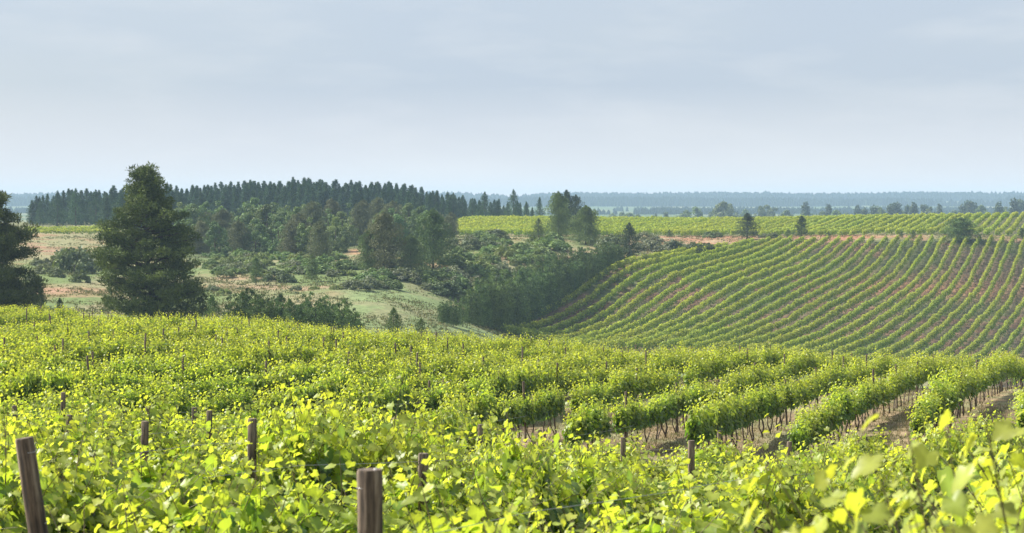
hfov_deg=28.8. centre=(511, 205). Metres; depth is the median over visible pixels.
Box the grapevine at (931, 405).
[909,386,942,441]
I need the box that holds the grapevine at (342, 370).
[326,356,356,377]
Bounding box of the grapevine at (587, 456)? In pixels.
[546,432,622,487]
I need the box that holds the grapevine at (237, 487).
[171,451,294,530]
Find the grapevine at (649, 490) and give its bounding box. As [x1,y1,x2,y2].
[616,442,706,525]
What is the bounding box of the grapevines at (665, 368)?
[0,303,1023,421]
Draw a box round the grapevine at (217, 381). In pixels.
[193,362,230,403]
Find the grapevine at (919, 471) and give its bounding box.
[859,456,942,523]
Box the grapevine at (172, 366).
[149,353,180,383]
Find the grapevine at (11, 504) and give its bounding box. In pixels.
[0,405,120,532]
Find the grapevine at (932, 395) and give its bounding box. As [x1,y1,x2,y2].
[913,382,939,440]
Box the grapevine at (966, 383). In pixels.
[946,361,970,418]
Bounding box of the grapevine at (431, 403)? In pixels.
[413,377,441,417]
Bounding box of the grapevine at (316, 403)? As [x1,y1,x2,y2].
[285,386,371,436]
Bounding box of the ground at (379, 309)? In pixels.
[1,201,1023,521]
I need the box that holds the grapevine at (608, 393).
[594,378,617,408]
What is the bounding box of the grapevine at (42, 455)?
[0,397,126,487]
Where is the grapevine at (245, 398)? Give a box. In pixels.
[217,373,259,415]
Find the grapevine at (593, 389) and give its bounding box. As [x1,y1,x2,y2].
[576,374,606,404]
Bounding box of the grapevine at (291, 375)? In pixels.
[268,354,302,392]
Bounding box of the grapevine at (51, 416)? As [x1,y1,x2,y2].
[20,393,89,426]
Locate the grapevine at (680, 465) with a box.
[665,446,711,479]
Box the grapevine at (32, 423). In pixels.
[2,395,53,439]
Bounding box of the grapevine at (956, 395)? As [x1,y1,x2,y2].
[937,372,964,427]
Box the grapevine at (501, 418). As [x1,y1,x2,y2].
[488,385,517,434]
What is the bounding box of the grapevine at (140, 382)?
[131,367,160,392]
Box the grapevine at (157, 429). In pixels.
[81,399,200,463]
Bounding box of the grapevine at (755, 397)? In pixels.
[743,380,767,441]
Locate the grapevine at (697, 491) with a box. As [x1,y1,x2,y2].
[625,461,739,517]
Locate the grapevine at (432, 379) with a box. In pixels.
[415,362,443,394]
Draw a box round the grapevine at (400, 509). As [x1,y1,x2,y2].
[251,451,472,532]
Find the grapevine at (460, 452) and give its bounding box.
[417,412,495,492]
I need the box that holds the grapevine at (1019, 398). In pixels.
[1010,389,1023,407]
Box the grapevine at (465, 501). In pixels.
[337,417,555,532]
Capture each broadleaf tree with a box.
[172,202,185,222]
[178,203,200,224]
[178,218,205,252]
[183,203,211,247]
[188,220,219,252]
[196,212,215,239]
[199,201,220,224]
[200,221,232,257]
[208,208,238,244]
[209,200,225,222]
[224,208,252,241]
[224,220,254,252]
[234,197,273,239]
[239,206,268,243]
[241,218,270,252]
[242,204,256,225]
[247,204,277,247]
[262,221,292,253]
[265,211,290,246]
[268,202,288,218]
[271,205,289,242]
[276,224,303,253]
[281,206,300,225]
[283,212,312,249]
[294,217,319,254]
[299,201,327,241]
[300,202,327,222]
[321,198,349,230]
[322,208,343,242]
[325,211,358,245]
[326,223,350,251]
[340,203,353,233]
[345,205,370,241]
[349,199,373,231]
[352,229,387,271]
[357,211,411,269]
[366,212,378,230]
[370,197,385,217]
[372,208,409,243]
[380,200,408,222]
[389,233,430,270]
[391,209,417,239]
[399,202,413,229]
[407,206,424,239]
[409,205,427,231]
[413,207,456,268]
[440,215,458,237]
[446,211,461,234]
[542,191,573,236]
[567,205,607,244]
[622,212,634,216]
[676,210,694,217]
[688,206,702,216]
[712,201,740,216]
[724,203,737,216]
[739,209,751,216]
[753,206,765,216]
[763,204,771,214]
[766,207,779,216]
[780,209,792,216]
[831,210,841,215]
[875,207,885,214]
[925,206,934,213]
[936,217,986,240]
[975,204,986,214]
[1017,228,1023,237]
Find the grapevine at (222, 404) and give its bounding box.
[199,383,243,420]
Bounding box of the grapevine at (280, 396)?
[265,379,296,413]
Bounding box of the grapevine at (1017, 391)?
[1009,382,1023,403]
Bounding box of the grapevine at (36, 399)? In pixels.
[18,377,60,410]
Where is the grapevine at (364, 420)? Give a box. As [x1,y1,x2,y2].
[298,399,378,442]
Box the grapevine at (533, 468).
[448,408,602,532]
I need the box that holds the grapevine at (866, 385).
[854,373,876,426]
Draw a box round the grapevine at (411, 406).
[397,377,424,419]
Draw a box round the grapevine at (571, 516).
[546,498,694,532]
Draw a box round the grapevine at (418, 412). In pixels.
[390,395,451,444]
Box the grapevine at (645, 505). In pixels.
[574,448,694,532]
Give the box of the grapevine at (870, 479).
[789,435,913,532]
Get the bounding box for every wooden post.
[12,406,16,421]
[15,436,48,532]
[61,392,65,416]
[66,415,72,442]
[86,356,89,374]
[140,421,148,471]
[145,407,150,423]
[192,407,196,429]
[206,410,211,438]
[247,418,256,495]
[356,468,382,532]
[418,453,428,511]
[478,424,482,455]
[522,381,526,442]
[620,437,625,460]
[625,391,627,441]
[675,383,678,432]
[688,440,694,485]
[717,431,720,455]
[784,379,787,424]
[787,441,791,478]
[872,369,874,421]
[895,364,897,408]
[958,372,962,417]
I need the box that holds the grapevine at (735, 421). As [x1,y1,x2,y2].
[718,387,745,451]
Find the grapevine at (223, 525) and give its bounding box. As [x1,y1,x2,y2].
[46,481,231,532]
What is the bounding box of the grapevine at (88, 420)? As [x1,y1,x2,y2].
[39,390,124,427]
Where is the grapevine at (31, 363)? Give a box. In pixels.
[7,351,43,374]
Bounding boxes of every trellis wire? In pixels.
[1,416,523,435]
[7,426,630,472]
[20,402,417,414]
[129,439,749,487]
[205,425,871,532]
[437,426,977,532]
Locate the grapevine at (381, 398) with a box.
[365,378,390,417]
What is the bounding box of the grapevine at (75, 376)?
[62,360,97,395]
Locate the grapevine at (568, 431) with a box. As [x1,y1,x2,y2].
[562,403,593,450]
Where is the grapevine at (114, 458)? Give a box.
[52,416,177,502]
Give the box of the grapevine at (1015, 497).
[901,460,1023,532]
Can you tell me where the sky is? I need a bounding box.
[0,0,1023,197]
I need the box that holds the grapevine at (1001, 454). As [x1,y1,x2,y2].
[950,436,1023,522]
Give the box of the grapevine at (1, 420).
[0,412,23,436]
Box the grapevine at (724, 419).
[702,384,736,443]
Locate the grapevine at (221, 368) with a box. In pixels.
[205,349,241,386]
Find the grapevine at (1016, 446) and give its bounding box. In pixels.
[959,407,1018,483]
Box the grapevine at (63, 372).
[45,361,74,381]
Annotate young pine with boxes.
[33,287,51,310]
[54,298,63,314]
[198,295,222,318]
[222,293,246,322]
[235,291,253,315]
[241,287,262,311]
[245,292,278,323]
[247,257,266,284]
[257,296,284,321]
[274,293,290,319]
[278,298,301,324]
[285,301,310,323]
[296,291,321,323]
[297,294,332,328]
[301,255,319,280]
[313,294,342,329]
[323,298,348,323]
[329,299,365,330]
[342,308,362,330]
[380,306,404,333]
[415,318,427,335]
[437,301,450,323]
[445,297,461,326]
[455,296,473,325]
[464,286,481,325]
[470,277,492,327]
[479,279,504,328]
[482,269,515,329]
[493,276,521,326]
[500,269,530,326]
[502,270,512,284]
[512,270,536,319]
[516,267,534,282]
[517,267,545,319]
[525,272,549,313]
[528,218,547,237]
[530,261,558,310]
[531,255,544,274]
[539,258,561,307]
[550,256,571,297]
[556,262,574,297]
[558,245,578,265]
[560,261,578,292]
[569,258,585,288]
[573,246,586,263]
[578,253,591,280]
[580,247,600,281]
[588,244,607,274]
[597,243,610,272]
[604,241,616,264]
[609,243,623,265]
[666,230,673,237]
[732,213,762,238]
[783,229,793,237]
[792,216,810,237]
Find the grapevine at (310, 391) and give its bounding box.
[275,375,325,414]
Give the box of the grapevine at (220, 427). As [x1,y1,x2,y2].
[190,399,243,451]
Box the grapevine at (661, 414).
[644,387,669,439]
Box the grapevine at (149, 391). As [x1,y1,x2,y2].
[122,375,167,412]
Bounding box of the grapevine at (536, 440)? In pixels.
[473,429,567,489]
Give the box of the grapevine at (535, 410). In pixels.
[519,389,549,438]
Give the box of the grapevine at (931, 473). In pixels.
[866,432,962,532]
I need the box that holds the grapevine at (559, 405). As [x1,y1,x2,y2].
[546,378,568,434]
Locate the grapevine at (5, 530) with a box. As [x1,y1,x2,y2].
[0,525,25,532]
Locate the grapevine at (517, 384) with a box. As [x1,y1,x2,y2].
[503,364,527,403]
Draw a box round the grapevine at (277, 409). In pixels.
[265,400,306,422]
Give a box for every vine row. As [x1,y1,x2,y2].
[26,228,110,233]
[27,224,98,229]
[28,225,110,232]
[28,228,104,233]
[29,225,100,229]
[41,228,109,232]
[456,215,538,230]
[457,215,510,222]
[457,215,548,228]
[457,215,549,230]
[458,215,493,220]
[459,215,528,225]
[459,218,550,235]
[461,215,516,223]
[461,217,546,233]
[471,218,571,232]
[486,220,550,229]
[487,241,728,330]
[500,238,754,334]
[501,216,601,233]
[507,216,614,233]
[514,216,615,234]
[519,236,771,339]
[519,243,700,321]
[522,216,632,235]
[536,216,642,235]
[538,235,782,342]
[550,216,648,233]
[555,235,793,344]
[568,215,656,233]
[570,236,805,346]
[576,216,661,234]
[588,236,816,348]
[593,216,673,234]
[597,216,683,234]
[601,217,692,235]
[604,234,829,348]
[614,216,703,234]
[625,235,840,349]
[628,216,717,234]
[641,216,721,234]
[643,236,854,350]
[652,216,732,234]
[657,235,864,349]
[661,216,741,235]
[669,217,742,235]
[676,235,874,349]
[680,216,759,235]
[692,216,763,235]
[692,235,889,349]
[707,216,780,232]
[712,235,900,348]
[720,214,786,235]
[727,235,911,352]
[729,216,795,235]
[739,215,805,235]
[746,234,922,349]
[748,215,812,235]
[759,215,824,236]
[766,234,935,352]
[770,215,830,234]
[783,236,946,353]
[784,214,844,233]
[797,214,851,235]
[799,234,957,353]
[808,214,861,235]
[816,214,872,234]
[817,235,969,358]
[826,214,880,235]
[836,234,982,358]
[837,213,888,234]
[848,213,897,234]
[856,234,993,361]
[860,214,907,235]
[872,233,1006,360]
[874,213,917,234]
[883,212,925,234]
[895,213,935,234]
[904,212,945,233]
[904,234,1016,362]
[913,212,954,234]
[926,212,963,233]
[935,237,1023,361]
[938,212,972,233]
[948,268,1023,359]
[952,212,982,232]
[965,212,990,233]
[969,297,1023,366]
[973,212,1000,233]
[975,317,1023,368]
[983,210,1009,234]
[994,211,1018,234]
[1005,211,1023,235]
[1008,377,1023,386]
[1011,337,1023,357]
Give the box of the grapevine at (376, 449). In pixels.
[287,371,448,507]
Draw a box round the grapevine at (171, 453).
[133,429,243,491]
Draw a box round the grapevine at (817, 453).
[768,432,865,483]
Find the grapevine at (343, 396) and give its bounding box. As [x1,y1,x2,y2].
[320,385,362,417]
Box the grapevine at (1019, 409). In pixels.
[1008,390,1023,427]
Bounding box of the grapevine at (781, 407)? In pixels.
[775,384,788,429]
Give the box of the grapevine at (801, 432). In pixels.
[782,410,813,465]
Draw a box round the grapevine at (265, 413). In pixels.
[223,396,291,425]
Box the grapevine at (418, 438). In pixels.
[352,391,479,492]
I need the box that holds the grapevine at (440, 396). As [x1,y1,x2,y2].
[431,371,460,415]
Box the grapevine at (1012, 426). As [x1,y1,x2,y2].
[969,415,1023,449]
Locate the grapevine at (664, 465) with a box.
[652,456,686,483]
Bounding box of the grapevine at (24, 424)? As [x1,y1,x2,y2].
[0,403,48,465]
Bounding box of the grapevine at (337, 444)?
[208,364,368,507]
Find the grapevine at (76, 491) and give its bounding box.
[2,403,180,532]
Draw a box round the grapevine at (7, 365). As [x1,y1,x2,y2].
[0,344,26,378]
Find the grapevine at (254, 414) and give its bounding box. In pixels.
[212,388,265,435]
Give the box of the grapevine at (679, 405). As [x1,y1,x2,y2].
[667,384,688,432]
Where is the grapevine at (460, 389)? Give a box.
[447,375,475,406]
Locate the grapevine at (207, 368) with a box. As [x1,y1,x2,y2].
[184,351,225,407]
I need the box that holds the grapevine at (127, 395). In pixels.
[104,380,145,413]
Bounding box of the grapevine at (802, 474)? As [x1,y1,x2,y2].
[726,440,814,491]
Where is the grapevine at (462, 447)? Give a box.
[424,417,483,463]
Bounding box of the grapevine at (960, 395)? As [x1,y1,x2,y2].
[953,370,966,421]
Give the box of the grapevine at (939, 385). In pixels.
[925,366,953,433]
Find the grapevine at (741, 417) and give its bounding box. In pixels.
[720,383,746,447]
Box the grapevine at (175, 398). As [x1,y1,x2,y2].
[143,380,200,420]
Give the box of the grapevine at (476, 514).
[392,454,616,532]
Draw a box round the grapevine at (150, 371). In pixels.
[129,353,163,382]
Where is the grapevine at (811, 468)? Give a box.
[762,446,838,481]
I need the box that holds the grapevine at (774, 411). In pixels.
[756,379,782,433]
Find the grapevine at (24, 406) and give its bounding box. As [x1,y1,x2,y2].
[4,391,67,421]
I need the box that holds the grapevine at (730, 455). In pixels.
[675,431,752,474]
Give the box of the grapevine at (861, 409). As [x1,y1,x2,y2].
[849,385,872,430]
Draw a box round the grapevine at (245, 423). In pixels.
[214,403,277,441]
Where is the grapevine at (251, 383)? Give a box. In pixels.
[238,361,268,400]
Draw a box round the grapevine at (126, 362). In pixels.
[105,349,145,378]
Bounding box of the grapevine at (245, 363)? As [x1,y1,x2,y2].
[226,345,260,379]
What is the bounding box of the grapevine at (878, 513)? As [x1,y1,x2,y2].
[740,395,1023,532]
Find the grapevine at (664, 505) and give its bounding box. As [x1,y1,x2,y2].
[602,458,778,532]
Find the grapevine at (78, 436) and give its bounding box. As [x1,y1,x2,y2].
[26,404,114,471]
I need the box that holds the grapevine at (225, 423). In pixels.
[179,406,238,438]
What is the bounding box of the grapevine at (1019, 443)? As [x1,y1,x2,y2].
[946,413,1023,459]
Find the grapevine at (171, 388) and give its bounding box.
[145,374,185,408]
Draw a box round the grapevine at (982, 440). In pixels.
[946,430,994,487]
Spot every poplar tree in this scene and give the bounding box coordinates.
[801,201,809,215]
[825,204,831,215]
[853,205,861,214]
[860,208,867,214]
[868,204,877,214]
[886,204,894,214]
[890,203,899,213]
[895,201,902,213]
[903,204,910,213]
[907,202,918,214]
[920,205,925,212]
[935,203,942,214]
[957,204,966,213]
[964,201,973,212]
[972,202,978,213]
[993,201,1005,213]
[1009,197,1021,216]
[1018,200,1023,213]
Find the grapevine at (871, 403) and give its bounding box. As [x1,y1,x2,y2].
[856,378,878,419]
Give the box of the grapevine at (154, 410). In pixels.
[105,379,194,436]
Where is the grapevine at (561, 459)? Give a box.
[548,448,575,471]
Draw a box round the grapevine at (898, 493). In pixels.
[878,463,1023,532]
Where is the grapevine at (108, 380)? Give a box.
[85,363,125,401]
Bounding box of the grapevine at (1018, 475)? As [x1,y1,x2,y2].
[968,450,1023,532]
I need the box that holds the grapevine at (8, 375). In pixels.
[1,357,38,387]
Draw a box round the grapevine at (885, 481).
[832,441,939,532]
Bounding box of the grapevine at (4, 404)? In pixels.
[0,388,20,423]
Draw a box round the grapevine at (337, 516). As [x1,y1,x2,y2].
[158,435,411,532]
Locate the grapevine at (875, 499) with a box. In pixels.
[808,456,912,532]
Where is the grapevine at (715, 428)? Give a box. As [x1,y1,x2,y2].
[689,389,723,451]
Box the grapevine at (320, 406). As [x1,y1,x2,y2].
[267,377,353,439]
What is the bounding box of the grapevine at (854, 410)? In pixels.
[835,380,862,437]
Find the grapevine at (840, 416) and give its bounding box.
[821,386,846,445]
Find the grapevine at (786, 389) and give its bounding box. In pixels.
[770,373,795,425]
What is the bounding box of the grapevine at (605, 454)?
[581,434,627,465]
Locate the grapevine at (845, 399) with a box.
[819,379,856,440]
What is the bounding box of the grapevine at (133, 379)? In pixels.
[101,360,144,394]
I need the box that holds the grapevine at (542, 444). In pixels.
[514,434,568,460]
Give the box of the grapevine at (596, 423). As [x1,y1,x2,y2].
[574,392,610,450]
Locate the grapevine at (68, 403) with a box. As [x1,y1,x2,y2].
[22,385,93,413]
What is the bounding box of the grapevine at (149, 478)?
[66,431,228,532]
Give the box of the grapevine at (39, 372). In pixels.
[20,363,57,393]
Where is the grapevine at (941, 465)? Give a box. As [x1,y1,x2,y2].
[874,432,967,525]
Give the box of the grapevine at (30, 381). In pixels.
[6,356,47,406]
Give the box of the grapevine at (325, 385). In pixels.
[299,364,343,404]
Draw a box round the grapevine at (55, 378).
[38,352,77,403]
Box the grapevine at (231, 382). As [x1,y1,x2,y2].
[206,365,251,397]
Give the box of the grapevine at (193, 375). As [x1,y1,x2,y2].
[166,358,205,393]
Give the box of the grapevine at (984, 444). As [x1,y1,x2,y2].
[939,423,1008,507]
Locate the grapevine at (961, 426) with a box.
[924,416,982,470]
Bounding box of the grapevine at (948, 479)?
[900,411,1023,532]
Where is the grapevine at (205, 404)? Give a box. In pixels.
[179,388,214,419]
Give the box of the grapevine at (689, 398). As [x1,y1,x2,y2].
[678,383,699,426]
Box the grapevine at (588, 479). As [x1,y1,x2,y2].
[550,416,661,529]
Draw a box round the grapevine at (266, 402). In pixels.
[253,387,286,421]
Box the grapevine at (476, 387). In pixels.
[456,367,488,402]
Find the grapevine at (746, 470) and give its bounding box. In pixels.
[709,461,760,506]
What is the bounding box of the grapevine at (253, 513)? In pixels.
[117,421,386,532]
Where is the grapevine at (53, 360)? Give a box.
[38,342,69,377]
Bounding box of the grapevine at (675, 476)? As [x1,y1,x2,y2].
[652,448,747,506]
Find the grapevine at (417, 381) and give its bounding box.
[408,367,430,394]
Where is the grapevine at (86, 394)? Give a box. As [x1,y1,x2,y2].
[44,379,92,402]
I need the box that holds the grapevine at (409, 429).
[379,411,449,458]
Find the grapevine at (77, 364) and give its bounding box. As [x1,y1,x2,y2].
[63,348,92,374]
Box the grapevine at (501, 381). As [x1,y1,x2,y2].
[484,359,513,404]
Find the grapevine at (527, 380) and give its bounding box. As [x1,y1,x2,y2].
[506,359,532,399]
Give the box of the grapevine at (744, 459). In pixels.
[724,444,805,495]
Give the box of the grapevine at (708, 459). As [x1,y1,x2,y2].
[658,441,729,475]
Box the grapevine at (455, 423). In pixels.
[392,392,475,445]
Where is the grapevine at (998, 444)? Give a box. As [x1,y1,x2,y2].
[961,413,1014,471]
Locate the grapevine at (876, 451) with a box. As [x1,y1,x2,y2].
[832,432,895,473]
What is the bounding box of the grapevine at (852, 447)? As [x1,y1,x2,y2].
[812,424,890,475]
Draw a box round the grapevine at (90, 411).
[79,384,155,427]
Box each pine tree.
[0,190,48,308]
[32,201,46,225]
[45,190,66,225]
[61,188,94,227]
[83,190,101,225]
[84,160,211,321]
[304,219,335,259]
[450,192,464,216]
[456,195,470,218]
[467,198,478,215]
[473,192,491,215]
[492,200,502,215]
[503,189,525,216]
[521,202,529,215]
[534,197,548,215]
[549,189,578,230]
[569,194,584,234]
[621,222,642,256]
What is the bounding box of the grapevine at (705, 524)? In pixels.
[558,473,770,532]
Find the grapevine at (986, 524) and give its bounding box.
[767,512,1023,532]
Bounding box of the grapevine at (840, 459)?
[800,434,853,473]
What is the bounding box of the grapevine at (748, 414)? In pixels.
[736,388,757,444]
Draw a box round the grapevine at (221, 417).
[197,402,253,425]
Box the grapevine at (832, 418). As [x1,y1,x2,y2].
[818,393,843,447]
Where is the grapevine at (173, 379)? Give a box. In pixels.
[145,367,185,390]
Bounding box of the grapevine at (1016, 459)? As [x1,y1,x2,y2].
[897,452,1023,531]
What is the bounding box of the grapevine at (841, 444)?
[793,434,864,477]
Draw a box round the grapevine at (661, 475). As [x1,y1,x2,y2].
[604,428,680,483]
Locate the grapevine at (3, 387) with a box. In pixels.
[0,371,20,404]
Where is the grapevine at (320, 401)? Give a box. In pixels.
[296,391,343,410]
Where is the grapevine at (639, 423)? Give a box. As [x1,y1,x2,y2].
[619,392,646,446]
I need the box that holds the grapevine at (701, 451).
[683,423,745,471]
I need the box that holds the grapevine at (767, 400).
[745,381,778,436]
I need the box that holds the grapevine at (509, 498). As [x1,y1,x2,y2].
[393,443,556,532]
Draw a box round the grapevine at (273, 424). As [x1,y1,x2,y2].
[210,375,310,460]
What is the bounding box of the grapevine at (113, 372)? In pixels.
[91,356,126,382]
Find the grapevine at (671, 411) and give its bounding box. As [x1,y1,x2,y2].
[651,382,680,436]
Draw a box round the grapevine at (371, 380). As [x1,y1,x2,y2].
[357,365,387,394]
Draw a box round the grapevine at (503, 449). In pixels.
[435,428,511,489]
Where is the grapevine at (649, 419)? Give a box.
[639,397,660,442]
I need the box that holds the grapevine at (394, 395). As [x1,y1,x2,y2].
[377,372,415,421]
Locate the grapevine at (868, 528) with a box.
[753,447,916,532]
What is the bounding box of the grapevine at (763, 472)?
[730,449,784,485]
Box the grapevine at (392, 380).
[381,371,405,417]
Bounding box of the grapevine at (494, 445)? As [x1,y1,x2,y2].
[463,428,565,469]
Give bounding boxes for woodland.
[3,190,1023,214]
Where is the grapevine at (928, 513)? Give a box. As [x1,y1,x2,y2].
[848,458,950,527]
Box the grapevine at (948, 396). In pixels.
[931,374,956,430]
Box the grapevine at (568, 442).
[561,437,603,466]
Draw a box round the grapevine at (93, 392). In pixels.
[67,375,117,405]
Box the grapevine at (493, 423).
[453,405,518,448]
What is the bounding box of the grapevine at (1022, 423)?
[957,415,1023,448]
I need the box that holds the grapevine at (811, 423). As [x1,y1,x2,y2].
[790,400,823,455]
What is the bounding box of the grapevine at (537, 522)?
[477,485,622,532]
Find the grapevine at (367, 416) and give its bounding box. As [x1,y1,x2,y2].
[343,394,411,436]
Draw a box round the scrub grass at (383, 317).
[0,234,631,359]
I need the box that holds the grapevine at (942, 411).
[921,384,947,433]
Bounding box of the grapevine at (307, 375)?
[291,354,319,387]
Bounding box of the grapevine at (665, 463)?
[649,453,681,485]
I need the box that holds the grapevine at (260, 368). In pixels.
[254,353,276,400]
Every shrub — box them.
[29,258,43,265]
[33,263,56,273]
[43,257,55,265]
[47,268,65,277]
[50,248,67,259]
[52,245,101,272]
[68,270,90,282]
[73,251,103,267]
[201,258,218,268]
[206,264,217,268]
[206,284,219,290]
[209,253,224,257]
[209,266,226,273]
[212,255,226,259]
[214,268,234,276]
[216,258,236,264]
[216,288,232,294]
[224,261,249,269]
[229,266,246,273]
[231,248,250,256]
[234,256,261,262]
[234,266,255,273]
[242,257,266,265]
[248,260,267,268]
[249,252,268,259]
[258,268,268,275]
[263,258,275,265]
[263,268,286,281]
[269,250,294,259]
[277,259,301,267]
[277,262,292,267]
[277,272,296,282]
[283,265,298,272]
[285,251,308,259]
[288,285,302,290]
[290,255,308,261]
[291,265,308,273]
[300,258,324,267]
[303,264,336,274]
[308,285,319,289]
[316,254,334,262]
[318,261,339,269]
[324,260,350,271]
[325,250,348,258]
[325,268,347,275]
[327,254,340,260]
[329,284,342,289]
[339,269,357,275]
[339,279,373,289]
[340,259,358,269]
[345,260,362,270]
[351,270,385,281]
[352,275,383,288]
[363,266,396,278]
[374,280,389,288]
[380,276,403,288]
[390,267,412,279]
[391,267,418,276]
[393,271,421,282]
[400,266,424,275]
[419,282,434,289]
[420,268,452,283]
[429,280,461,295]
[433,267,457,275]
[434,280,452,294]
[437,252,474,267]
[437,264,467,277]
[441,275,460,286]
[444,238,459,247]
[448,246,466,257]
[448,286,466,296]
[449,276,464,286]
[456,273,469,286]
[457,238,480,249]
[462,233,480,242]
[463,252,478,260]
[463,267,474,275]
[463,280,481,288]
[467,275,479,284]
[470,264,490,277]
[471,268,491,281]
[473,231,493,239]
[473,259,490,267]
[475,247,494,254]
[478,251,500,259]
[479,234,499,242]
[479,244,500,251]
[480,239,497,247]
[482,254,492,263]
[483,229,510,238]
[486,265,504,276]
[489,244,513,252]
[490,256,501,263]
[494,246,518,257]
[494,260,511,272]
[496,237,513,244]
[505,253,531,264]
[509,242,534,252]
[509,258,522,265]
[514,242,532,252]
[517,248,527,254]
[524,234,540,243]
[524,248,540,255]
[527,247,557,256]
[529,239,549,248]
[530,251,551,261]
[532,236,573,250]
[533,243,549,254]
[544,232,564,242]
[593,234,630,248]
[617,247,635,257]
[633,231,659,240]
[634,238,664,251]
[648,236,663,241]
[649,244,670,251]
[662,239,681,249]
[669,241,690,251]
[683,242,704,253]
[700,242,714,252]
[701,231,716,237]
[714,232,723,236]
[766,232,780,237]
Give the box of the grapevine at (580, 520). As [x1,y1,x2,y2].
[520,438,639,532]
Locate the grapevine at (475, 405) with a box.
[451,386,492,423]
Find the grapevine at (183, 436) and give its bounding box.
[138,406,220,459]
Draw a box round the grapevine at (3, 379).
[0,367,11,388]
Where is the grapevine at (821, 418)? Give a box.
[798,400,832,452]
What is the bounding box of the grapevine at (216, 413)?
[179,410,223,427]
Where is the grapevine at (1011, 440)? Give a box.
[963,395,1023,458]
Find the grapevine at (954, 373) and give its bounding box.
[936,361,960,424]
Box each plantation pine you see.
[25,200,35,224]
[26,195,39,223]
[37,195,50,224]
[44,193,49,220]
[44,196,62,224]
[46,195,67,224]
[60,190,67,223]
[63,189,72,223]
[65,188,69,222]
[67,192,84,224]
[71,190,90,224]
[82,188,89,222]
[83,191,94,223]
[89,190,101,219]
[92,191,105,221]
[94,192,111,223]
[99,196,111,224]
[108,188,114,201]
[108,193,139,227]
[110,185,117,197]
[110,198,117,221]
[116,189,123,203]
[169,190,178,224]
[174,185,181,200]
[176,191,183,208]
[180,189,184,205]
[184,186,197,205]
[184,189,188,204]
[191,191,197,212]
[195,185,199,198]
[197,191,206,212]
[206,189,214,210]
[210,191,220,212]
[218,181,223,193]
[219,186,232,211]
[219,190,239,220]
[226,185,231,197]
[229,188,240,216]
[230,185,238,205]
[236,181,241,214]
[236,184,249,211]
[239,193,247,215]
[240,181,256,207]
[241,180,249,191]
[247,191,257,207]
[253,180,258,197]
[257,192,262,208]
[260,184,265,201]
[261,184,267,202]
[262,181,275,204]
[263,185,272,212]
[270,187,283,213]
[273,185,291,216]
[276,181,283,198]
[283,184,298,213]
[286,181,290,191]
[290,179,297,204]
[293,184,304,213]
[296,181,308,205]
[301,184,311,204]
[313,181,317,195]
[314,184,325,210]
[320,182,330,204]
[322,189,329,207]
[328,188,339,211]
[329,181,338,199]
[334,179,339,196]
[337,186,348,213]
[344,184,350,211]
[346,189,355,215]
[348,192,360,214]
[349,184,356,197]
[350,183,365,208]
[362,185,370,199]
[364,188,370,205]
[370,185,376,202]
[375,181,380,197]
[377,188,389,208]
[382,183,387,196]
[385,189,390,204]
[388,182,394,201]
[393,183,400,201]
[394,193,403,211]
[396,184,412,209]
[402,186,413,200]
[411,190,424,208]
[415,197,427,213]
[418,187,425,206]
[424,192,433,209]
[425,195,432,210]
[434,192,440,212]
[438,199,446,218]
[444,201,453,221]
[445,192,449,204]
[447,196,455,214]
[461,199,467,217]
[476,200,482,214]
[489,202,492,215]
[492,199,497,214]
[503,203,511,215]
[514,203,522,215]
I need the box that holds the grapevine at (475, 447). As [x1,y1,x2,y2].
[464,429,504,459]
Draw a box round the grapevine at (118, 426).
[82,397,146,439]
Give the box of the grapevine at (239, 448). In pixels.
[189,410,264,480]
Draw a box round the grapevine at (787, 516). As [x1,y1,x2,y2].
[670,413,880,532]
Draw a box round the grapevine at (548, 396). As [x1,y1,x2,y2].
[534,380,559,436]
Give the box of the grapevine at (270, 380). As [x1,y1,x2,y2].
[261,362,290,402]
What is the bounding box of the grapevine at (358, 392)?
[336,369,376,418]
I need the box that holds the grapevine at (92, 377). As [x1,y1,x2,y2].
[71,364,103,387]
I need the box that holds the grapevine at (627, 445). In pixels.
[591,433,652,463]
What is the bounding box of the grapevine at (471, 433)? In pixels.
[429,385,506,454]
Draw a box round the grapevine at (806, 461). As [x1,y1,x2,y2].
[781,456,813,488]
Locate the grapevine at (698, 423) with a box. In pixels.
[679,390,718,448]
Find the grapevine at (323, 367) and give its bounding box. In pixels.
[309,351,342,385]
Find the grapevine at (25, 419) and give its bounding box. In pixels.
[2,400,49,433]
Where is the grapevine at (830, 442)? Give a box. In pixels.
[826,436,867,461]
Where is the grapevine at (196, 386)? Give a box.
[177,368,214,404]
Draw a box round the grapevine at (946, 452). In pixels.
[864,406,1005,532]
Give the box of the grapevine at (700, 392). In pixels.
[679,374,707,413]
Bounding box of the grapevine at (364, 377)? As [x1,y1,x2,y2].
[339,366,374,403]
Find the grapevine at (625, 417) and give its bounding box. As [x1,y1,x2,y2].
[607,391,644,437]
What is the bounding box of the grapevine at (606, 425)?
[587,396,614,440]
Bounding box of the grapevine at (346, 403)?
[315,383,400,437]
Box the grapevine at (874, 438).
[832,425,902,469]
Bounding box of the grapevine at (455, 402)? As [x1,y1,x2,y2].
[437,383,472,416]
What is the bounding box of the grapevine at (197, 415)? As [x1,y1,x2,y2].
[169,411,223,437]
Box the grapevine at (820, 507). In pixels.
[684,424,887,532]
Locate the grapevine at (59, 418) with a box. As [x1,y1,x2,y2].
[24,392,116,444]
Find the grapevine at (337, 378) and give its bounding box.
[320,357,353,400]
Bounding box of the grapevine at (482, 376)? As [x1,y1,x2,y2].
[472,366,496,394]
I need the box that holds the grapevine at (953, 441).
[879,397,998,517]
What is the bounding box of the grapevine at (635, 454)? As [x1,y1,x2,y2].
[580,430,654,480]
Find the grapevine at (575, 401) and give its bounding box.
[565,377,595,415]

